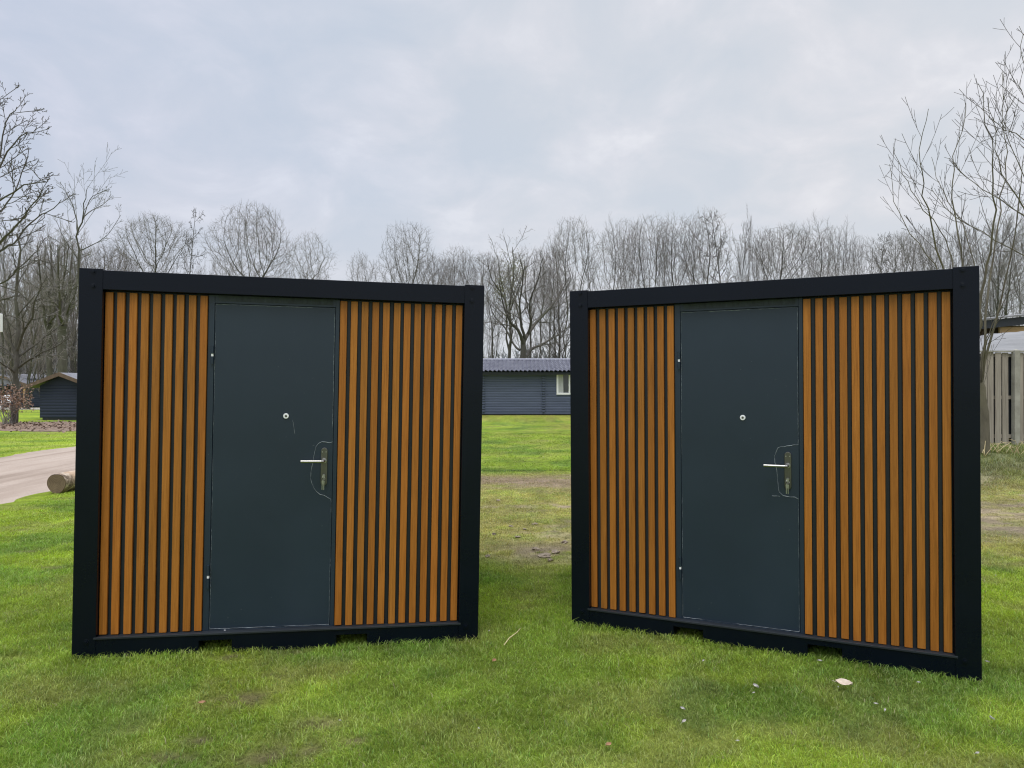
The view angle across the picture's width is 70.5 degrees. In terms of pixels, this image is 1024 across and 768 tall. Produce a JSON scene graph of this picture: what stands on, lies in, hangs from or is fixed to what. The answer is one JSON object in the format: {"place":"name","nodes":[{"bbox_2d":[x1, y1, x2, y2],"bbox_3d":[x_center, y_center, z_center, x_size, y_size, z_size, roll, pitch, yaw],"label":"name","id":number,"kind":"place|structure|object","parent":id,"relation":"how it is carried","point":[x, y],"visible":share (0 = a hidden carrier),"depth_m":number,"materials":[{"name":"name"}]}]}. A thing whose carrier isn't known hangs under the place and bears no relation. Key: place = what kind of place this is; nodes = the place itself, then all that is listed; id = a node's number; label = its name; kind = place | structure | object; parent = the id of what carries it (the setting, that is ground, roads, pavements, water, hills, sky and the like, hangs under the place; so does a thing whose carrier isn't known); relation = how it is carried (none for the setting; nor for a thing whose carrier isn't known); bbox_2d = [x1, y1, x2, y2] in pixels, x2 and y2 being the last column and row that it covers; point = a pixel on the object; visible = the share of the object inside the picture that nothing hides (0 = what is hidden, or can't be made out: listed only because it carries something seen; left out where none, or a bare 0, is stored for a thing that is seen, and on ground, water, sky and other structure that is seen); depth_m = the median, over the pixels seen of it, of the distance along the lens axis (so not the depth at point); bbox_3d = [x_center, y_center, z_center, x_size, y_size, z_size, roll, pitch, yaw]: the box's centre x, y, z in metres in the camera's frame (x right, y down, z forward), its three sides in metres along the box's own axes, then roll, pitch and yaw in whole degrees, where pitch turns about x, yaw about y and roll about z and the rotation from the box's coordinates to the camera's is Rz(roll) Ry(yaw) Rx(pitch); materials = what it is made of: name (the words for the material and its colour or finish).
{"place":"outdoors","nodes":[
{"label":"outdoors","id":0,"kind":"place"},
{"bbox_2d":[0,446,75,503],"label":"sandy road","id":1,"kind":"structure","parent":0,"point":[25,474],"depth_m":13.62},
{"bbox_2d":[0,407,1023,767],"bbox_3d":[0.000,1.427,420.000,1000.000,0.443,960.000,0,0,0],"label":"ground","id":2,"kind":"structure","parent":0,"point":[520,425],"depth_m":3.85,"materials":[{"name":"green plant"}]},
{"bbox_2d":[0,230,25,361],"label":"bare tree","id":3,"kind":"object","parent":2,"relation":"on","point":[6,277],"visible":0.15,"depth_m":58.84,"materials":[{"name":"grey plant"}]},
{"bbox_2d":[0,384,33,424],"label":"beech bush","id":4,"kind":"object","parent":2,"relation":"on","point":[10,405],"visible":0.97,"depth_m":28.65,"materials":[{"name":"brown plant"}]},
{"bbox_2d":[0,292,34,403],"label":"bare tree","id":5,"kind":"object","parent":2,"relation":"on","point":[14,343],"visible":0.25,"depth_m":50.36,"materials":[{"name":"grey plant"}]},
{"bbox_2d":[0,245,37,411],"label":"bare tree","id":6,"kind":"object","parent":2,"relation":"on","point":[2,335],"visible":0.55,"depth_m":41.98,"materials":[{"name":"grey plant"}]},
{"bbox_2d":[0,298,44,373],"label":"bare tree","id":7,"kind":"object","parent":2,"relation":"on","point":[24,343],"visible":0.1,"depth_m":57.28,"materials":[{"name":"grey plant"}]},
{"bbox_2d":[0,374,46,406],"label":"chalet","id":8,"kind":"object","parent":2,"relation":"on","point":[35,400],"visible":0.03,"depth_m":50.40,"materials":[{"name":"wood"}]},
{"bbox_2d":[0,253,53,373],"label":"bare tree","id":9,"kind":"object","parent":2,"relation":"on","point":[25,331],"visible":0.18,"depth_m":54.45,"materials":[{"name":"grey plant"}]},
{"bbox_2d":[0,234,65,408],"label":"bare tree","id":10,"kind":"object","parent":2,"relation":"on","point":[32,350],"visible":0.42,"depth_m":45.85,"materials":[{"name":"grey plant"}]},
{"bbox_2d":[1,254,70,373],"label":"bare tree","id":11,"kind":"object","parent":2,"relation":"on","point":[33,331],"visible":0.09,"depth_m":59.49,"materials":[{"name":"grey plant"}]},
{"bbox_2d":[0,206,74,422],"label":"bare tree","id":12,"kind":"object","parent":2,"relation":"on","point":[13,378],"visible":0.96,"depth_m":29.43,"materials":[{"name":"grey plant"}]},
{"bbox_2d":[0,419,75,433],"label":"leaf litter","id":13,"kind":"object","parent":2,"relation":"on","point":[59,426],"visible":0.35,"depth_m":27.05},
{"bbox_2d":[0,81,78,301],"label":"bare tree","id":14,"kind":"object","parent":2,"relation":"on","point":[22,218],"visible":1,"depth_m":22.11,"materials":[{"name":"grey plant"}]},
{"bbox_2d":[1,216,77,394],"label":"bare tree","id":15,"kind":"object","parent":2,"relation":"on","point":[41,368],"visible":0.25,"depth_m":49.55,"materials":[{"name":"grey plant"}]},
{"bbox_2d":[13,216,75,356],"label":"bare tree","id":16,"kind":"object","parent":2,"relation":"on","point":[49,267],"visible":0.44,"depth_m":41.76,"materials":[{"name":"grey plant"}]},
{"bbox_2d":[10,234,84,375],"bbox_3d":[-26.696,-3.834,42.161,4.140,10.692,8.232,0,0,-35],"label":"bare tree","id":17,"kind":"object","parent":2,"relation":"on","point":[49,366],"visible":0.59,"depth_m":41.85,"materials":[{"name":"grey plant"}]},
{"bbox_2d":[22,372,76,419],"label":"garden shed","id":18,"kind":"structure","parent":2,"relation":"on","point":[58,395],"depth_m":32.60,"materials":[{"name":"wood"}]},
{"bbox_2d":[15,263,99,373],"bbox_3d":[-39.815,-4.687,63.647,6.942,12.722,6.333,0,0,-23],"label":"bare tree","id":19,"kind":"object","parent":2,"relation":"on","point":[43,324],"visible":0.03,"depth_m":63.47,"materials":[{"name":"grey plant"}]},
{"bbox_2d":[22,222,93,372],"bbox_3d":[-25.053,-4.077,40.524,3.705,11.036,7.935,0,0,-39],"label":"bare tree","id":20,"kind":"object","parent":2,"relation":"on","point":[68,309],"visible":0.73,"depth_m":40.07,"materials":[{"name":"grey plant"}]},
{"bbox_2d":[47,470,74,493],"bbox_3d":[-6.705,1.478,11.684,0.310,0.306,1.876,0,0,3],"label":"birch log","id":21,"kind":"object","parent":2,"relation":"on","point":[61,482],"visible":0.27,"depth_m":10.75,"materials":[{"name":"beige wood"}]},
{"bbox_2d":[39,234,93,363],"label":"bare tree","id":22,"kind":"object","parent":2,"relation":"on","point":[73,277],"visible":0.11,"depth_m":61.99,"materials":[{"name":"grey plant"}]},
{"bbox_2d":[20,222,116,372],"bbox_3d":[-31.546,-4.971,51.729,5.846,13.288,5.670,0,0,-33],"label":"bare tree","id":23,"kind":"object","parent":2,"relation":"on","point":[75,315],"visible":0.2,"depth_m":51.32,"materials":[{"name":"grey plant"}]},
{"bbox_2d":[42,256,98,372],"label":"bare tree","id":24,"kind":"object","parent":2,"relation":"on","point":[70,334],"visible":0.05,"depth_m":59.46,"materials":[{"name":"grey plant"}]},
{"bbox_2d":[52,142,127,305],"bbox_3d":[-21.919,-5.332,37.645,3.222,13.661,4.766,0,0,-37],"label":"bare tree","id":25,"kind":"object","parent":2,"relation":"on","point":[78,243],"visible":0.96,"depth_m":37.64,"materials":[{"name":"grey plant"}]},
{"bbox_2d":[63,242,142,272],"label":"bare tree","id":26,"kind":"object","parent":2,"relation":"on","point":[101,257],"visible":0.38,"depth_m":59.62,"materials":[{"name":"grey plant"}]},
{"bbox_2d":[66,226,139,361],"bbox_3d":[-31.197,-5.144,54.680,5.452,13.636,5.621,0,0,10],"label":"bare tree","id":27,"kind":"object","parent":2,"relation":"on","point":[93,267],"visible":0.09,"depth_m":54.39,"materials":[{"name":"grey plant"}]},
{"bbox_2d":[99,246,138,270],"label":"bare tree","id":28,"kind":"object","parent":2,"relation":"on","point":[119,263],"visible":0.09,"depth_m":59.08,"materials":[{"name":"grey plant"}]},
{"bbox_2d":[94,243,144,271],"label":"bare tree","id":29,"kind":"object","parent":2,"relation":"on","point":[126,259],"visible":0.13,"depth_m":58.65,"materials":[{"name":"grey plant"}]},
{"bbox_2d":[107,212,196,272],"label":"bare tree","id":30,"kind":"object","parent":2,"relation":"on","point":[157,241],"visible":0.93,"depth_m":53.56,"materials":[{"name":"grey plant"}]},
{"bbox_2d":[145,256,187,272],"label":"bare tree","id":31,"kind":"object","parent":2,"relation":"on","point":[150,268],"visible":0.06,"depth_m":60.72,"materials":[{"name":"grey plant"}]},
{"bbox_2d":[180,209,206,273],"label":"bare tree","id":32,"kind":"object","parent":2,"relation":"on","point":[192,256],"visible":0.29,"depth_m":52.70,"materials":[{"name":"grey plant"}]},
{"bbox_2d":[198,200,297,277],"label":"bare tree","id":33,"kind":"object","parent":2,"relation":"on","point":[260,242],"visible":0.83,"depth_m":54.51,"materials":[{"name":"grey plant"}]},
{"bbox_2d":[72,268,483,658],"bbox_3d":[-1.561,0.486,5.509,2.360,2.272,2.324,1,0,-10],"label":"storage container","id":34,"kind":"object","parent":2,"relation":"on","point":[224,423],"visible":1,"depth_m":4.42,"materials":[{"name":"paint"}]},
{"bbox_2d":[206,304,335,629],"bbox_3d":[-1.462,0.502,4.404,0.721,1.962,0.115,1,0,-10],"label":"door","id":35,"kind":"structure","parent":34,"relation":"in","point":[270,565],"depth_m":4.42,"materials":[{"name":"paint"}]},
{"bbox_2d":[0,322,569,373],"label":"distant wood","id":36,"kind":"object","parent":2,"relation":"on","point":[516,356],"visible":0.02,"depth_m":107.84,"materials":[{"name":"brown plant"}]},
{"bbox_2d":[284,228,339,279],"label":"bare tree","id":37,"kind":"object","parent":2,"relation":"on","point":[310,257],"visible":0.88,"depth_m":53.78,"materials":[{"name":"grey plant"}]},
{"bbox_2d":[345,251,377,281],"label":"bare tree","id":38,"kind":"object","parent":2,"relation":"on","point":[357,269],"visible":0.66,"depth_m":59.90,"materials":[{"name":"grey plant"}]},
{"bbox_2d":[359,256,411,282],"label":"bare tree","id":39,"kind":"object","parent":2,"relation":"on","point":[384,272],"visible":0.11,"depth_m":62.52,"materials":[{"name":"grey plant"}]},
{"bbox_2d":[370,221,440,283],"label":"bare tree","id":40,"kind":"object","parent":2,"relation":"on","point":[406,260],"visible":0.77,"depth_m":57.77,"materials":[{"name":"grey plant"}]},
{"bbox_2d":[400,266,443,284],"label":"bare tree","id":41,"kind":"object","parent":2,"relation":"on","point":[426,276],"visible":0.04,"depth_m":61.00,"materials":[{"name":"grey plant"}]},
{"bbox_2d":[408,253,456,284],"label":"bare tree","id":42,"kind":"object","parent":2,"relation":"on","point":[434,270],"visible":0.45,"depth_m":63.63,"materials":[{"name":"grey plant"}]},
{"bbox_2d":[434,259,464,285],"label":"bare tree","id":43,"kind":"object","parent":2,"relation":"on","point":[448,274],"visible":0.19,"depth_m":68.03,"materials":[{"name":"grey plant"}]},
{"bbox_2d":[438,242,479,285],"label":"bare tree","id":44,"kind":"object","parent":2,"relation":"on","point":[460,271],"visible":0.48,"depth_m":59.76,"materials":[{"name":"grey plant"}]},
{"bbox_2d":[450,250,511,305],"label":"bare tree","id":45,"kind":"object","parent":2,"relation":"on","point":[491,260],"visible":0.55,"depth_m":61.53,"materials":[{"name":"grey plant"}]},
{"bbox_2d":[483,297,508,357],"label":"bare tree","id":46,"kind":"object","parent":2,"relation":"on","point":[494,349],"visible":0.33,"depth_m":55.55,"materials":[{"name":"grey plant"}]},
{"bbox_2d":[478,260,518,356],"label":"bare tree","id":47,"kind":"object","parent":2,"relation":"on","point":[494,326],"visible":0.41,"depth_m":55.87,"materials":[{"name":"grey plant"}]},
{"bbox_2d":[475,225,532,357],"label":"bare tree","id":48,"kind":"object","parent":2,"relation":"on","point":[509,344],"visible":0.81,"depth_m":49.87,"materials":[{"name":"grey bark"},{"name":"grey twig"}]},
{"bbox_2d":[482,358,570,414],"bbox_3d":[1.700,0.102,40.776,14.720,3.095,6.437,0,0,0],"label":"bungalow","id":49,"kind":"object","parent":2,"relation":"on","point":[526,386],"visible":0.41,"depth_m":38.00,"materials":[{"name":"grey wood"}]},
{"bbox_2d":[557,375,569,394],"bbox_3d":[3.007,-0.010,37.974,1.350,1.140,0.047,0,0,0],"label":"window","id":50,"kind":"structure","parent":49,"relation":"in","point":[563,381],"depth_m":37.98,"materials":[{"name":"white glass"}]},
{"bbox_2d":[484,251,572,357],"bbox_3d":[1.484,-3.698,48.549,7.015,10.846,7.354,0,0,0],"label":"bare tree","id":51,"kind":"object","parent":2,"relation":"on","point":[523,347],"visible":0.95,"depth_m":47.81,"materials":[{"name":"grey plant"}]},
{"bbox_2d":[501,245,560,357],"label":"bare tree","id":52,"kind":"object","parent":2,"relation":"on","point":[526,313],"visible":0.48,"depth_m":61.84,"materials":[{"name":"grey plant"}]},
{"bbox_2d":[508,302,565,357],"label":"bare tree","id":53,"kind":"object","parent":2,"relation":"on","point":[535,343],"visible":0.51,"depth_m":58.18,"materials":[{"name":"grey plant"}]},
{"bbox_2d":[522,245,559,357],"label":"bare tree","id":54,"kind":"object","parent":2,"relation":"on","point":[544,286],"visible":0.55,"depth_m":59.96,"materials":[{"name":"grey plant"}]},
{"bbox_2d":[527,230,571,356],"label":"bare tree","id":55,"kind":"object","parent":2,"relation":"on","point":[552,295],"visible":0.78,"depth_m":57.99,"materials":[{"name":"grey plant"}]},
{"bbox_2d":[527,269,579,357],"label":"bare tree","id":56,"kind":"object","parent":2,"relation":"on","point":[563,297],"visible":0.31,"depth_m":65.94,"materials":[{"name":"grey plant"}]},
{"bbox_2d":[528,244,579,357],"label":"bare tree","id":57,"kind":"object","parent":2,"relation":"on","point":[560,349],"visible":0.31,"depth_m":66.00,"materials":[{"name":"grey plant"}]},
{"bbox_2d":[546,214,611,357],"bbox_3d":[4.203,-5.309,52.254,5.095,13.876,4.859,0,0,-36],"label":"bare tree","id":58,"kind":"object","parent":2,"relation":"on","point":[563,259],"visible":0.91,"depth_m":51.70,"materials":[{"name":"grey plant"}]},
{"bbox_2d":[579,234,594,290],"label":"bare tree","id":59,"kind":"object","parent":2,"relation":"on","point":[588,266],"visible":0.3,"depth_m":66.19,"materials":[{"name":"grey plant"}]},
{"bbox_2d":[584,214,633,290],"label":"bare tree","id":60,"kind":"object","parent":2,"relation":"on","point":[620,274],"visible":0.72,"depth_m":55.81,"materials":[{"name":"grey plant"}]},
{"bbox_2d":[603,217,647,288],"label":"bare tree","id":61,"kind":"object","parent":2,"relation":"on","point":[632,241],"visible":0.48,"depth_m":61.74,"materials":[{"name":"grey plant"}]},
{"bbox_2d":[619,214,653,288],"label":"bare tree","id":62,"kind":"object","parent":2,"relation":"on","point":[636,269],"visible":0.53,"depth_m":60.01,"materials":[{"name":"grey plant"}]},
{"bbox_2d":[614,215,672,287],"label":"bare tree","id":63,"kind":"object","parent":2,"relation":"on","point":[651,248],"visible":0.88,"depth_m":56.88,"materials":[{"name":"grey plant"}]},
{"bbox_2d":[654,225,686,286],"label":"bare tree","id":64,"kind":"object","parent":2,"relation":"on","point":[662,275],"visible":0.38,"depth_m":63.81,"materials":[{"name":"grey plant"}]},
{"bbox_2d":[649,211,706,286],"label":"bare tree","id":65,"kind":"object","parent":2,"relation":"on","point":[681,262],"visible":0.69,"depth_m":56.76,"materials":[{"name":"grey plant"}]},
{"bbox_2d":[679,215,715,284],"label":"bare tree","id":66,"kind":"object","parent":2,"relation":"on","point":[689,232],"visible":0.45,"depth_m":61.85,"materials":[{"name":"grey plant"}]},
{"bbox_2d":[662,207,737,284],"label":"bare tree","id":67,"kind":"object","parent":2,"relation":"on","point":[705,258],"visible":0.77,"depth_m":54.78,"materials":[{"name":"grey plant"}]},
{"bbox_2d":[700,210,735,282],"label":"bare tree","id":68,"kind":"object","parent":2,"relation":"on","point":[717,256],"visible":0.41,"depth_m":52.50,"materials":[{"name":"grey plant"}]},
{"bbox_2d":[735,221,750,281],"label":"bare tree","id":69,"kind":"object","parent":2,"relation":"on","point":[739,270],"visible":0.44,"depth_m":58.99,"materials":[{"name":"grey plant"}]},
{"bbox_2d":[744,209,752,280],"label":"bare tree","id":70,"kind":"object","parent":2,"relation":"on","point":[749,247],"visible":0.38,"depth_m":59.96,"materials":[{"name":"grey plant"}]},
{"bbox_2d":[728,232,775,281],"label":"bare tree","id":71,"kind":"object","parent":2,"relation":"on","point":[742,280],"visible":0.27,"depth_m":54.39,"materials":[{"name":"grey plant"}]},
{"bbox_2d":[746,226,788,280],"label":"bare tree","id":72,"kind":"object","parent":2,"relation":"on","point":[752,268],"visible":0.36,"depth_m":61.74,"materials":[{"name":"grey plant"}]},
{"bbox_2d":[570,266,981,681],"bbox_3d":[1.945,0.497,5.460,2.360,2.272,2.324,0,0,25],"label":"storage container","id":73,"kind":"object","parent":2,"relation":"on","point":[707,420],"visible":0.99,"depth_m":4.39,"materials":[{"name":"paint"}]},
{"bbox_2d":[678,307,799,631],"bbox_3d":[1.393,0.517,4.498,0.721,1.962,0.115,0,0,25],"label":"door","id":74,"kind":"structure","parent":73,"relation":"in","point":[740,367],"depth_m":4.50,"materials":[{"name":"paint"}]},
{"bbox_2d":[737,223,822,279],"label":"bare tree","id":75,"kind":"object","parent":2,"relation":"on","point":[781,249],"visible":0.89,"depth_m":55.53,"materials":[{"name":"grey plant"}]},
{"bbox_2d":[777,220,823,278],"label":"bare tree","id":76,"kind":"object","parent":2,"relation":"on","point":[807,272],"visible":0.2,"depth_m":62.00,"materials":[{"name":"grey plant"}]},
{"bbox_2d":[782,213,844,278],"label":"bare tree","id":77,"kind":"object","parent":2,"relation":"on","point":[822,262],"visible":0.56,"depth_m":54.79,"materials":[{"name":"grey plant"}]},
{"bbox_2d":[806,224,849,276],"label":"bare tree","id":78,"kind":"object","parent":2,"relation":"on","point":[830,248],"visible":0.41,"depth_m":61.80,"materials":[{"name":"grey plant"}]},
{"bbox_2d":[832,678,852,684],"bbox_3d":[1.747,1.578,3.837,0.100,0.016,0.050,0,14,29],"label":"dead leaf","id":79,"kind":"object","parent":2,"relation":"on","point":[842,681],"visible":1,"depth_m":3.84,"materials":[{"name":"beige plant"}]},
{"bbox_2d":[825,220,864,274],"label":"bare tree","id":80,"kind":"object","parent":2,"relation":"on","point":[843,263],"visible":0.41,"depth_m":56.91,"materials":[{"name":"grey plant"}]},
{"bbox_2d":[841,235,882,275],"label":"bare tree","id":81,"kind":"object","parent":2,"relation":"on","point":[867,269],"visible":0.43,"depth_m":63.80,"materials":[{"name":"grey plant"}]},
{"bbox_2d":[869,231,890,273],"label":"bare tree","id":82,"kind":"object","parent":2,"relation":"on","point":[885,262],"visible":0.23,"depth_m":51.78,"materials":[{"name":"grey plant"}]},
{"bbox_2d":[859,231,933,272],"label":"bare tree","id":83,"kind":"object","parent":2,"relation":"on","point":[897,254],"visible":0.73,"depth_m":55.72,"materials":[{"name":"grey plant"}]},
{"bbox_2d":[881,225,943,272],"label":"bare tree","id":84,"kind":"object","parent":2,"relation":"on","point":[915,241],"visible":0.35,"depth_m":57.72,"materials":[{"name":"grey plant"}]},
{"bbox_2d":[893,231,952,271],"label":"bare tree","id":85,"kind":"object","parent":2,"relation":"on","point":[908,259],"visible":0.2,"depth_m":52.53,"materials":[{"name":"grey plant"}]},
{"bbox_2d":[908,225,982,270],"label":"bare tree","id":86,"kind":"object","parent":2,"relation":"on","point":[952,240],"visible":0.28,"depth_m":59.70,"materials":[{"name":"grey plant"}]},
{"bbox_2d":[878,52,1023,452],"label":"bare tree","id":87,"kind":"object","parent":2,"relation":"on","point":[984,425],"visible":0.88,"depth_m":13.12,"materials":[{"name":"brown plant"}]},
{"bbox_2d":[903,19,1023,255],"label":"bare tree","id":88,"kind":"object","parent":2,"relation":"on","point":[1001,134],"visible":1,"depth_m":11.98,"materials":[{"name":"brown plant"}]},
{"bbox_2d":[945,227,994,319],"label":"bare tree","id":89,"kind":"object","parent":2,"relation":"on","point":[957,245],"visible":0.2,"depth_m":57.13,"materials":[{"name":"grey plant"}]},
{"bbox_2d":[946,218,1002,316],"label":"bare tree","id":90,"kind":"object","parent":2,"relation":"on","point":[975,257],"visible":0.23,"depth_m":53.68,"materials":[{"name":"grey plant"}]},
{"bbox_2d":[968,257,1012,319],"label":"bare tree","id":91,"kind":"object","parent":2,"relation":"on","point":[989,293],"visible":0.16,"depth_m":49.79,"materials":[{"name":"grey plant"}]},
{"bbox_2d":[965,212,1023,315],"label":"bare tree","id":92,"kind":"object","parent":2,"relation":"on","point":[1007,281],"visible":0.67,"depth_m":43.97,"materials":[{"name":"grey plant"}]},
{"bbox_2d":[978,214,1023,325],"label":"bare tree","id":93,"kind":"object","parent":2,"relation":"on","point":[993,279],"visible":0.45,"depth_m":45.51,"materials":[{"name":"grey plant"}]},
{"bbox_2d":[980,349,1023,444],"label":"plank fence","id":94,"kind":"object","parent":2,"relation":"on","point":[1004,383],"visible":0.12,"depth_m":14.62,"materials":[{"name":"grey wood"}]},
{"bbox_2d":[980,331,1023,353],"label":"tarpaulin","id":95,"kind":"object","parent":2,"relation":"on","point":[1012,341],"visible":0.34,"depth_m":17.57,"materials":[{"name":"white plastic"}]},
{"bbox_2d":[980,314,1023,335],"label":"lean to","id":96,"kind":"object","parent":2,"relation":"on","point":[1005,324],"visible":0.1,"depth_m":19.00,"materials":[{"name":"beige wood"}]},
{"bbox_2d":[980,255,1023,318],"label":"bare tree","id":97,"kind":"object","parent":2,"relation":"on","point":[1009,293],"visible":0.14,"depth_m":52.59,"materials":[{"name":"grey plant"}]},
{"bbox_2d":[989,217,1023,325],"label":"bare tree","id":98,"kind":"object","parent":2,"relation":"on","point":[1021,235],"visible":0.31,"depth_m":48.21,"materials":[{"name":"grey plant"}]},
{"bbox_2d":[996,218,1023,316],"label":"bare tree","id":99,"kind":"object","parent":2,"relation":"on","point":[1014,271],"visible":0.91,"depth_m":42.44,"materials":[{"name":"grey plant"}]},
{"bbox_2d":[0,0,1023,357],"label":"sky","id":100,"kind":"structure","parent":0,"point":[467,121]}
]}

